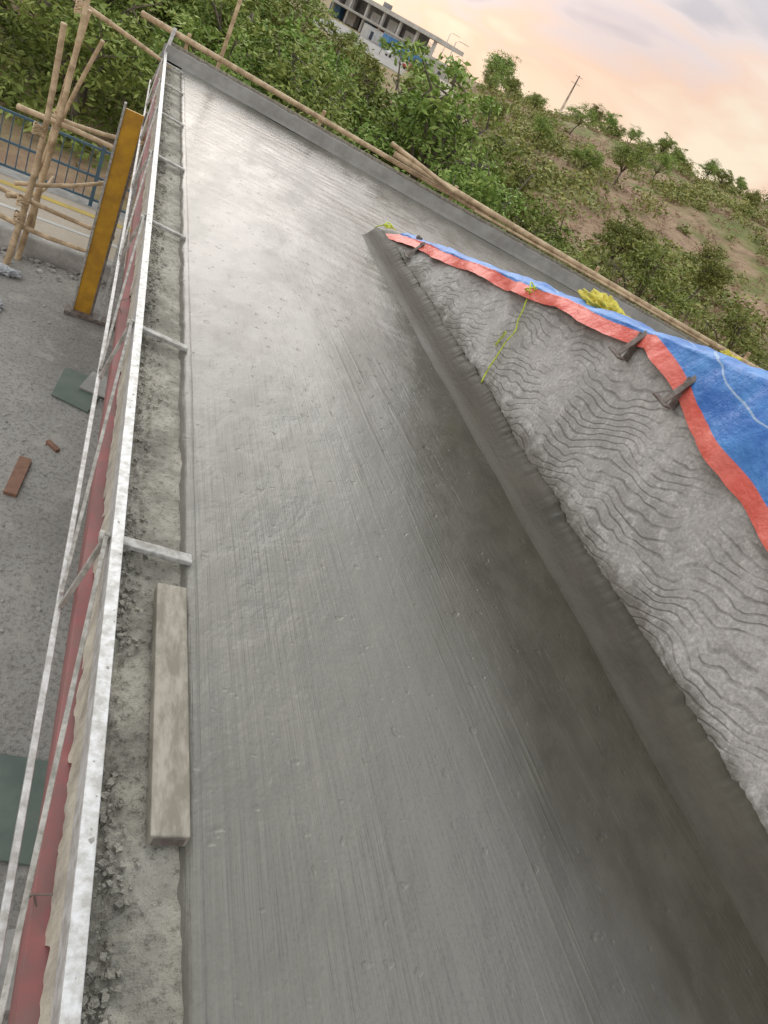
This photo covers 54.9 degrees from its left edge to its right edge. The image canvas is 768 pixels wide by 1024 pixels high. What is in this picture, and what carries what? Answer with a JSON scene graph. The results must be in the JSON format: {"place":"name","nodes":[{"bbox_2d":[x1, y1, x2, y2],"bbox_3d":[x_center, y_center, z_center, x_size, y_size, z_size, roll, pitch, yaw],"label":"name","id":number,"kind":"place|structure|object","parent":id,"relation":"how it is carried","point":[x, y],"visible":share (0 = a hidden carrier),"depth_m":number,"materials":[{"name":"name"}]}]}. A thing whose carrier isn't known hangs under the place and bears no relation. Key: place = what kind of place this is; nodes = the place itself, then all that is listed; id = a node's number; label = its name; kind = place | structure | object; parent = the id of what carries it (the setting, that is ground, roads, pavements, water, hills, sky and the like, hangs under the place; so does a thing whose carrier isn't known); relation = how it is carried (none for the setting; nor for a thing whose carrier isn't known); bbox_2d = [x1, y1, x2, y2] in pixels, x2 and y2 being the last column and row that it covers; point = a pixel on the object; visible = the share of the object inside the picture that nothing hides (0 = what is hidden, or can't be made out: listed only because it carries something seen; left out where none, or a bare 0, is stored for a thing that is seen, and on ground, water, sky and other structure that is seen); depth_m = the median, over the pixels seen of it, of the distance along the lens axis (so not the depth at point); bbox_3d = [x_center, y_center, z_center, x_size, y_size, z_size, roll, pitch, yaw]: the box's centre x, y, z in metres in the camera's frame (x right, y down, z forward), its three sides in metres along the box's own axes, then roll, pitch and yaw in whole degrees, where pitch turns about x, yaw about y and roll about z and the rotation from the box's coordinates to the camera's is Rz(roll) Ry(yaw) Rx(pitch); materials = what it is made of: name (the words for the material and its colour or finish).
{"place":"outdoors","nodes":[
{"label":"outdoors","id":0,"kind":"place"},
{"bbox_2d":[0,250,120,1023],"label":"yard ground","id":1,"kind":"structure","parent":0,"point":[39,522],"depth_m":6.80,"materials":[{"name":"concrete"}]},
{"bbox_2d":[0,929,20,1014],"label":"concrete paver","id":2,"kind":"object","parent":1,"relation":"on","point":[9,937],"depth_m":3.78,"materials":[{"name":"concrete"}]},
{"bbox_2d":[0,262,24,278],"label":"pale cloth","id":3,"kind":"object","parent":1,"relation":"on","point":[6,270],"visible":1,"depth_m":9.45,"materials":[{"name":"fabric"}]},
{"bbox_2d":[3,456,31,496],"bbox_3d":[-3.299,-0.326,6.665,0.108,0.030,0.578,17,32,-21],"label":"brick","id":4,"kind":"object","parent":1,"relation":"on","point":[16,478],"visible":1,"depth_m":6.63,"materials":[{"name":"brick"}]},
{"bbox_2d":[0,753,47,866],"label":"green board","id":5,"kind":"object","parent":1,"relation":"on","point":[12,770],"visible":0.44,"depth_m":4.46,"materials":[{"name":"wood"}]},
{"bbox_2d":[0,247,120,676],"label":"rubble","id":6,"kind":"object","parent":1,"relation":"on","point":[39,271],"visible":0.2,"depth_m":9.97,"materials":[{"name":"grey concrete"}]},
{"bbox_2d":[51,367,99,412],"bbox_3d":[-3.346,-1.333,8.169,0.511,0.020,0.768,18,32,-20],"label":"green board","id":7,"kind":"object","parent":1,"relation":"on","point":[67,390],"visible":0.86,"depth_m":8.08,"materials":[{"name":"wood"}]},
{"bbox_2d":[79,372,107,397],"bbox_3d":[-3.194,-1.428,8.399,0.379,0.020,0.465,22,31,-14],"label":"grey board","id":8,"kind":"object","parent":7,"relation":"on","point":[88,384],"visible":0.5,"depth_m":8.32,"materials":[{"name":"wood"}]},
{"bbox_2d":[0,0,170,266],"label":"bamboo scaffold","id":9,"kind":"object","parent":1,"relation":"on","point":[44,154],"visible":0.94,"depth_m":9.25,"materials":[{"name":"wood"}]},
{"bbox_2d":[63,303,116,329],"bbox_3d":[-3.786,-2.525,9.567,0.650,0.050,0.220,14,33,-25],"label":"base plate","id":10,"kind":"object","parent":1,"relation":"on","point":[73,312],"visible":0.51,"depth_m":9.48,"materials":[{"name":"metal"}]},
{"bbox_2d":[71,102,126,308],"bbox_3d":[-3.415,-3.525,8.786,0.031,2.644,0.215,12,34,-29],"label":"edge angle","id":11,"kind":"object","parent":10,"relation":"on","point":[102,192],"visible":0.88,"depth_m":8.66,"materials":[{"name":"metal"}]},
{"bbox_2d":[74,108,143,313],"bbox_3d":[-3.323,-3.484,8.844,0.211,2.582,0.174,14,33,-25],"label":"wooden plank","id":12,"kind":"object","parent":10,"relation":"on","point":[129,133],"visible":1,"depth_m":8.74,"materials":[{"name":"wood"}]},
{"bbox_2d":[90,111,147,315],"bbox_3d":[-3.214,-3.473,8.883,0.031,2.644,0.215,12,34,-29],"label":"edge angle","id":13,"kind":"object","parent":10,"relation":"on","point":[114,229],"visible":0.94,"depth_m":8.85,"materials":[{"name":"metal"}]},
{"bbox_2d":[97,162,140,320],"bbox_3d":[-3.166,-3.341,8.938,0.049,2.351,0.074,14,33,-25],"label":"brace","id":14,"kind":"object","parent":10,"relation":"on","point":[112,270],"visible":0.5,"depth_m":9.12,"materials":[{"name":"metal"}]},
{"bbox_2d":[112,144,141,322],"bbox_3d":[-3.214,-3.421,9.219,0.453,2.161,0.063,41,31,18],"label":"brace","id":15,"kind":"object","parent":10,"relation":"on","point":[119,282],"visible":0.43,"depth_m":9.38,"materials":[{"name":"metal"}]},
{"bbox_2d":[0,173,130,263],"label":"road","id":16,"kind":"structure","parent":0,"point":[60,233],"depth_m":11.61,"materials":[{"name":"asphalt"}]},
{"bbox_2d":[0,202,116,247],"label":"road line","id":17,"kind":"object","parent":16,"relation":"on","point":[51,222],"depth_m":11.41,"materials":[{"name":"paint"}]},
{"bbox_2d":[0,179,130,231],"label":"road line","id":18,"kind":"object","parent":16,"relation":"on","point":[53,201],"depth_m":12.12,"materials":[{"name":"yellow paint"}]},
{"bbox_2d":[216,0,241,68],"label":"bamboo post","id":19,"kind":"object","parent":16,"relation":"on","point":[230,29],"visible":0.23,"depth_m":10.93,"materials":[{"name":"wood"}]},
{"bbox_2d":[0,165,131,223],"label":"road verge","id":20,"kind":"structure","parent":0,"point":[56,191],"depth_m":12.50,"materials":[{"name":"grey concrete"}]},
{"bbox_2d":[0,106,129,213],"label":"blue railing","id":21,"kind":"object","parent":20,"relation":"on","point":[96,176],"visible":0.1,"depth_m":12.14,"materials":[{"name":"paint"}]},
{"bbox_2d":[314,19,405,75],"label":"parking area","id":22,"kind":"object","parent":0,"point":[385,60],"visible":0.4,"depth_m":150.91,"materials":[{"name":"concrete"}]},
{"bbox_2d":[360,22,383,44],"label":"site container","id":23,"kind":"object","parent":22,"relation":"on","point":[371,33],"visible":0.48,"depth_m":197.25,"materials":[{"name":"white metal"}]},
{"bbox_2d":[379,32,408,49],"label":"site container","id":24,"kind":"object","parent":22,"relation":"on","point":[389,38],"visible":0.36,"depth_m":191.00,"materials":[{"name":"blue metal"}]},
{"bbox_2d":[419,52,447,82],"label":"site container","id":25,"kind":"object","parent":22,"relation":"on","point":[437,72],"visible":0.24,"depth_m":193.12,"materials":[{"name":"white metal"}]},
{"bbox_2d":[0,0,767,368],"bbox_3d":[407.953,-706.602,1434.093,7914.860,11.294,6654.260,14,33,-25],"label":"terrain","id":26,"kind":"structure","parent":0,"point":[744,252],"depth_m":42.64,"materials":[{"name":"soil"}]},
{"bbox_2d":[0,220,124,289],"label":"road kerb wall","id":27,"kind":"structure","parent":26,"relation":"on","point":[57,255],"depth_m":10.24,"materials":[{"name":"grey concrete"}]},
{"bbox_2d":[0,0,191,135],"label":"tree","id":28,"kind":"object","parent":26,"relation":"on","point":[70,18],"visible":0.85,"depth_m":13.84,"materials":[{"name":"green plant"}]},
{"bbox_2d":[56,0,178,94],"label":"tree","id":29,"kind":"object","parent":26,"relation":"on","point":[128,6],"visible":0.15,"depth_m":16.85,"materials":[{"name":"green plant"}]},
{"bbox_2d":[76,0,173,119],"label":"tree","id":30,"kind":"object","parent":26,"relation":"on","point":[83,94],"visible":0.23,"depth_m":16.11,"materials":[{"name":"green plant"}]},
{"bbox_2d":[93,0,196,71],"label":"tree","id":31,"kind":"object","parent":26,"relation":"on","point":[163,18],"visible":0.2,"depth_m":19.35,"materials":[{"name":"green plant"}]},
{"bbox_2d":[121,8,274,97],"bbox_3d":[-3.762,-9.080,16.631,3.389,3.518,4.280,33,30,5],"label":"tree","id":32,"kind":"object","parent":26,"relation":"on","point":[233,54],"visible":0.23,"depth_m":15.50,"materials":[{"name":"green plant"}]},
{"bbox_2d":[128,0,275,42],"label":"tree","id":33,"kind":"object","parent":26,"relation":"on","point":[254,2],"visible":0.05,"depth_m":20.83,"materials":[{"name":"green plant"}]},
{"bbox_2d":[0,0,415,167],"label":"roadside undergrowth","id":34,"kind":"object","parent":26,"relation":"on","point":[43,82],"visible":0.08,"depth_m":16.67,"materials":[{"name":"green plant"}]},
{"bbox_2d":[151,0,299,75],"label":"tree","id":35,"kind":"object","parent":26,"relation":"on","point":[200,8],"visible":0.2,"depth_m":18.02,"materials":[{"name":"green plant"}]},
{"bbox_2d":[176,0,278,97],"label":"tree","id":36,"kind":"object","parent":26,"relation":"on","point":[260,59],"visible":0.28,"depth_m":17.03,"materials":[{"name":"green plant"}]},
{"bbox_2d":[187,0,300,61],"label":"tree","id":37,"kind":"object","parent":26,"relation":"on","point":[263,11],"visible":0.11,"depth_m":23.11,"materials":[{"name":"green plant"}]},
{"bbox_2d":[242,0,368,115],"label":"tree","id":38,"kind":"object","parent":26,"relation":"on","point":[282,14],"visible":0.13,"depth_m":21.71,"materials":[{"name":"green plant"}]},
{"bbox_2d":[248,24,363,145],"bbox_3d":[-1.930,-8.613,17.145,3.151,3.916,3.430,42,32,21],"label":"tree","id":39,"kind":"object","parent":26,"relation":"on","point":[285,73],"visible":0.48,"depth_m":16.15,"materials":[{"name":"green plant"}]},
{"bbox_2d":[283,0,341,28],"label":"tree","id":40,"kind":"object","parent":26,"relation":"on","point":[305,3],"visible":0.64,"depth_m":51.46,"materials":[{"name":"green plant"}]},
{"bbox_2d":[270,2,359,59],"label":"tree","id":41,"kind":"object","parent":26,"relation":"on","point":[310,12],"visible":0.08,"depth_m":25.83,"materials":[{"name":"green plant"}]},
{"bbox_2d":[260,77,379,159],"bbox_3d":[-1.607,-8.084,17.124,3.779,3.328,4.783,24,30,-10],"label":"tree","id":42,"kind":"object","parent":26,"relation":"on","point":[297,96],"visible":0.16,"depth_m":15.68,"materials":[{"name":"green plant"}]},
{"bbox_2d":[235,7,414,170],"bbox_3d":[-1.770,-9.774,18.712,5.466,4.279,4.319,37,30,12],"label":"tree","id":43,"kind":"object","parent":26,"relation":"on","point":[379,142],"visible":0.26,"depth_m":18.33,"materials":[{"name":"green plant"}]},
{"bbox_2d":[328,2,344,19],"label":"shop bay","id":44,"kind":"object","parent":26,"relation":"on","point":[338,9],"visible":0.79,"depth_m":234.25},
{"bbox_2d":[343,0,354,23],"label":"column","id":45,"kind":"structure","parent":26,"relation":"on","point":[351,4],"depth_m":228.61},
{"bbox_2d":[363,0,463,56],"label":"roof slab","id":46,"kind":"structure","parent":45,"relation":"on","point":[433,37],"depth_m":214.40,"materials":[{"name":"concrete"}]},
{"bbox_2d":[316,36,383,103],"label":"tree","id":47,"kind":"object","parent":26,"relation":"on","point":[353,65],"visible":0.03,"depth_m":26.96,"materials":[{"name":"green plant"}]},
{"bbox_2d":[343,11,360,28],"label":"shop bay","id":48,"kind":"object","parent":26,"relation":"on","point":[353,20],"visible":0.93,"depth_m":230.83,"materials":[{"name":"concrete"}]},
{"bbox_2d":[314,23,391,119],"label":"tree","id":49,"kind":"object","parent":26,"relation":"on","point":[373,66],"visible":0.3,"depth_m":22.25,"materials":[{"name":"green plant"}]},
{"bbox_2d":[358,3,371,32],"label":"column","id":50,"kind":"structure","parent":26,"relation":"on","point":[368,8],"depth_m":224.61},
{"bbox_2d":[331,89,405,173],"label":"tree","id":51,"kind":"object","parent":26,"relation":"on","point":[376,100],"visible":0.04,"depth_m":21.52,"materials":[{"name":"green plant"}]},
{"bbox_2d":[332,0,429,46],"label":"back wall","id":52,"kind":"structure","parent":26,"relation":"on","point":[361,6],"depth_m":228.22,"materials":[{"name":"concrete"}]},
{"bbox_2d":[332,0,446,66],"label":"floor slab","id":53,"kind":"structure","parent":52,"relation":"attached to","point":[377,26],"depth_m":222.40,"materials":[{"name":"concrete"}]},
{"bbox_2d":[386,19,398,33],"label":"wall","id":54,"kind":"structure","parent":53,"relation":"on","point":[392,26],"depth_m":222.25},
{"bbox_2d":[351,71,457,159],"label":"tree","id":55,"kind":"object","parent":26,"relation":"on","point":[383,97],"visible":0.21,"depth_m":20.48,"materials":[{"name":"green plant"}]},
{"bbox_2d":[342,95,469,177],"bbox_3d":[0.046,-9.237,19.985,4.047,3.714,3.688,23,30,-12],"label":"tree","id":56,"kind":"object","parent":26,"relation":"on","point":[373,114],"visible":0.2,"depth_m":19.22,"materials":[{"name":"green plant"}]},
{"bbox_2d":[377,36,509,195],"bbox_3d":[0.960,-8.813,18.845,4.004,5.158,4.359,19,31,-18],"label":"tree","id":57,"kind":"object","parent":26,"relation":"on","point":[425,109],"visible":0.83,"depth_m":17.77,"materials":[{"name":"green plant"}]},
{"bbox_2d":[394,139,537,230],"bbox_3d":[1.645,-7.013,17.828,3.734,3.885,3.802,40,31,16],"label":"tree","id":58,"kind":"object","parent":26,"relation":"on","point":[456,177],"visible":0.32,"depth_m":16.67,"materials":[{"name":"green plant"}]},
{"bbox_2d":[439,106,530,185],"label":"tree","id":59,"kind":"object","parent":26,"relation":"on","point":[499,146],"visible":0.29,"depth_m":24.24,"materials":[{"name":"green plant"}]},
{"bbox_2d":[437,160,551,244],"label":"tree","id":60,"kind":"object","parent":26,"relation":"on","point":[512,182],"visible":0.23,"depth_m":19.10,"materials":[{"name":"green plant"}]},
{"bbox_2d":[478,94,510,126],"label":"tree","id":61,"kind":"object","parent":26,"relation":"on","point":[502,114],"visible":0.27,"depth_m":46.00,"materials":[{"name":"green plant"}]},
{"bbox_2d":[489,71,512,90],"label":"tree","id":62,"kind":"object","parent":26,"relation":"on","point":[498,82],"visible":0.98,"depth_m":72.34,"materials":[{"name":"green plant"}]},
{"bbox_2d":[484,49,521,89],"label":"tree","id":63,"kind":"object","parent":26,"relation":"on","point":[504,63],"visible":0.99,"depth_m":78.51,"materials":[{"name":"green plant"}]},
{"bbox_2d":[502,78,523,97],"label":"tree","id":64,"kind":"object","parent":26,"relation":"on","point":[511,84],"visible":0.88,"depth_m":73.25,"materials":[{"name":"green plant"}]},
{"bbox_2d":[527,91,544,113],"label":"tree","id":65,"kind":"object","parent":26,"relation":"on","point":[536,99],"visible":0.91,"depth_m":62.88,"materials":[{"name":"green plant"}]},
{"bbox_2d":[530,112,557,144],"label":"tree","id":66,"kind":"object","parent":26,"relation":"on","point":[543,126],"visible":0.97,"depth_m":43.66,"materials":[{"name":"green plant"}]},
{"bbox_2d":[503,193,590,270],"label":"tree","id":67,"kind":"object","parent":26,"relation":"on","point":[544,220],"visible":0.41,"depth_m":20.79,"materials":[{"name":"green plant"}]},
{"bbox_2d":[529,244,623,297],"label":"tree","id":68,"kind":"object","parent":26,"relation":"on","point":[583,262],"visible":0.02,"depth_m":16.09,"materials":[{"name":"green plant"}]},
{"bbox_2d":[563,101,601,133],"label":"tree","id":69,"kind":"object","parent":26,"relation":"on","point":[576,112],"visible":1,"depth_m":62.02,"materials":[{"name":"green plant"}]},
{"bbox_2d":[570,143,607,174],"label":"tree","id":70,"kind":"object","parent":26,"relation":"on","point":[586,154],"visible":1,"depth_m":42.39,"materials":[{"name":"green plant"}]},
{"bbox_2d":[419,78,767,370],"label":"hillside shrubs","id":71,"kind":"object","parent":26,"relation":"on","point":[705,193],"visible":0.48,"depth_m":44.23,"materials":[{"name":"green plant"}]},
{"bbox_2d":[587,103,608,128],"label":"tree","id":72,"kind":"object","parent":26,"relation":"on","point":[599,113],"visible":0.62,"depth_m":71.50,"materials":[{"name":"green plant"}]},
{"bbox_2d":[602,111,622,132],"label":"tree","id":73,"kind":"object","parent":26,"relation":"on","point":[613,122],"visible":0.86,"depth_m":73.43,"materials":[{"name":"green plant"}]},
{"bbox_2d":[585,205,661,274],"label":"tree","id":74,"kind":"object","parent":26,"relation":"on","point":[615,229],"visible":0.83,"depth_m":28.25,"materials":[{"name":"green plant"}]},
{"bbox_2d":[603,133,655,186],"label":"tree","id":75,"kind":"object","parent":26,"relation":"on","point":[635,155],"visible":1,"depth_m":45.16,"materials":[{"name":"green plant"}]},
{"bbox_2d":[625,123,644,141],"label":"tree","id":76,"kind":"object","parent":26,"relation":"on","point":[633,133],"visible":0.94,"depth_m":72.59,"materials":[{"name":"green plant"}]},
{"bbox_2d":[591,235,714,336],"bbox_3d":[7.900,-6.037,21.715,4.441,3.665,3.509,3,39,-39],"label":"tree","id":77,"kind":"object","parent":26,"relation":"on","point":[646,260],"visible":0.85,"depth_m":20.96,"materials":[{"name":"green plant"}]},
{"bbox_2d":[641,151,682,183],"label":"tree","id":78,"kind":"object","parent":26,"relation":"on","point":[665,161],"visible":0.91,"depth_m":54.45,"materials":[{"name":"green plant"}]},
{"bbox_2d":[654,132,678,153],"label":"tree","id":79,"kind":"object","parent":26,"relation":"on","point":[666,142],"visible":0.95,"depth_m":70.09,"materials":[{"name":"green plant"}]},
{"bbox_2d":[669,146,688,162],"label":"tree","id":80,"kind":"object","parent":26,"relation":"on","point":[680,153],"visible":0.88,"depth_m":73.64,"materials":[{"name":"green plant"}]},
{"bbox_2d":[696,163,720,176],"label":"tree","id":81,"kind":"object","parent":26,"relation":"on","point":[707,171],"visible":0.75,"depth_m":74.01,"materials":[{"name":"green plant"}]},
{"bbox_2d":[679,240,740,302],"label":"tree","id":82,"kind":"object","parent":26,"relation":"on","point":[719,276],"visible":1,"depth_m":28.59,"materials":[{"name":"green plant"}]},
{"bbox_2d":[702,158,723,180],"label":"tree","id":83,"kind":"object","parent":26,"relation":"on","point":[714,162],"visible":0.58,"depth_m":74.39,"materials":[{"name":"green plant"}]},
{"bbox_2d":[712,167,734,185],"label":"tree","id":84,"kind":"object","parent":26,"relation":"on","point":[730,180],"visible":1,"depth_m":69.79,"materials":[{"name":"green plant"}]},
{"bbox_2d":[688,300,767,369],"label":"tree","id":85,"kind":"object","parent":26,"relation":"on","point":[736,324],"visible":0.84,"depth_m":22.51,"materials":[{"name":"green plant"}]},
{"bbox_2d":[738,193,761,212],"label":"tree","id":86,"kind":"object","parent":26,"relation":"on","point":[752,199],"visible":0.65,"depth_m":61.54,"materials":[{"name":"green plant"}]},
{"bbox_2d":[373,0,767,201],"label":"sky","id":87,"kind":"structure","parent":0,"point":[695,72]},
{"bbox_3d":[5.260,0.858,7.185,15.158,0.384,18.100,14,33,-25],"label":"concrete deck slab","id":88,"kind":"object","parent":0,"visible":0},
{"bbox_2d":[0,27,191,1023],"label":"edge formwork truss","id":89,"kind":"object","parent":88,"relation":"on","point":[112,542],"visible":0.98,"depth_m":2.15,"materials":[{"name":"metal"}]},
{"bbox_2d":[38,64,161,1023],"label":"slurry drips","id":90,"kind":"object","parent":89,"relation":"attached to","point":[52,933],"visible":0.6,"depth_m":2.04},
{"bbox_2d":[82,62,183,1023],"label":"rough edge strip","id":91,"kind":"object","parent":88,"relation":"on","point":[141,936],"visible":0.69,"depth_m":2.05,"materials":[{"name":"concrete"}]},
{"bbox_2d":[81,66,174,1023],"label":"loose aggregate","id":92,"kind":"object","parent":91,"relation":"on","point":[93,1004],"visible":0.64,"depth_m":1.86,"materials":[{"name":"gravel"}]},
{"bbox_2d":[146,583,190,845],"bbox_3d":[-0.605,0.520,2.087,0.096,0.045,0.862,14,33,-25],"label":"timber plank","id":93,"kind":"object","parent":91,"relation":"on","point":[168,809],"visible":1,"depth_m":1.99,"materials":[{"name":"wood"}]},
{"bbox_2d":[177,68,208,1023],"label":"screed lip","id":94,"kind":"object","parent":91,"relation":"on","point":[191,892],"visible":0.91,"depth_m":2.17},
{"bbox_2d":[159,42,705,345],"bbox_3d":[4.224,-2.430,11.056,16.991,0.610,0.250,29,30,-3],"label":"edge upstand","id":95,"kind":"object","parent":88,"relation":"on","point":[336,145],"visible":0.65,"depth_m":10.73,"materials":[{"name":"concrete"}]},
{"bbox_2d":[140,10,761,368],"bbox_3d":[2.923,-2.181,11.663,16.025,3.330,0.270,29,30,-3],"label":"bamboo handrail","id":96,"kind":"object","parent":95,"relation":"on","point":[429,177],"visible":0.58,"depth_m":10.78,"materials":[{"name":"wood"}]},
{"bbox_2d":[184,70,767,1023],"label":"slab top","id":97,"kind":"structure","parent":88,"relation":"on","point":[434,788],"depth_m":2.58,"materials":[{"name":"concrete"}]},
{"bbox_2d":[362,227,767,966],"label":"damp kerb band","id":98,"kind":"object","parent":97,"relation":"on","point":[716,807],"visible":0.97,"depth_m":3.30,"materials":[{"name":"concrete"}]},
{"bbox_2d":[382,229,767,832],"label":"sloping parapet wall","id":99,"kind":"structure","parent":97,"relation":"on","point":[657,516],"depth_m":3.59,"materials":[{"name":"concrete"}]},
{"bbox_2d":[386,233,767,550],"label":"tarpaulin","id":100,"kind":"object","parent":99,"relation":"on","point":[723,399],"visible":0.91,"depth_m":3.43,"materials":[{"name":"plastic"}]},
{"bbox_2d":[481,282,537,382],"bbox_3d":[0.841,-1.217,5.023,0.079,0.668,0.396,28,30,-3],"label":"lime cord","id":101,"kind":"object","parent":100,"relation":"attached to","point":[505,332],"visible":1,"depth_m":5.00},
{"bbox_2d":[577,288,630,317],"bbox_3d":[1.424,-1.260,4.662,0.270,0.174,0.705,14,33,-25],"label":"yellow sack","id":102,"kind":"object","parent":99,"relation":"on","point":[596,298],"visible":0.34,"depth_m":4.67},
{"bbox_2d":[608,330,646,361],"bbox_3d":[1.326,-0.893,3.962,0.157,0.187,0.120,14,33,-25],"label":"steel form bracket","id":103,"kind":"object","parent":99,"relation":"attached to","point":[630,348],"visible":0.99,"depth_m":3.97,"materials":[{"name":"metal"}]},
{"bbox_2d":[652,375,696,410],"bbox_3d":[1.420,-0.578,3.559,0.157,0.187,0.120,14,33,-25],"label":"steel form bracket","id":104,"kind":"object","parent":99,"relation":"attached to","point":[676,395],"visible":0.98,"depth_m":3.56,"materials":[{"name":"metal"}]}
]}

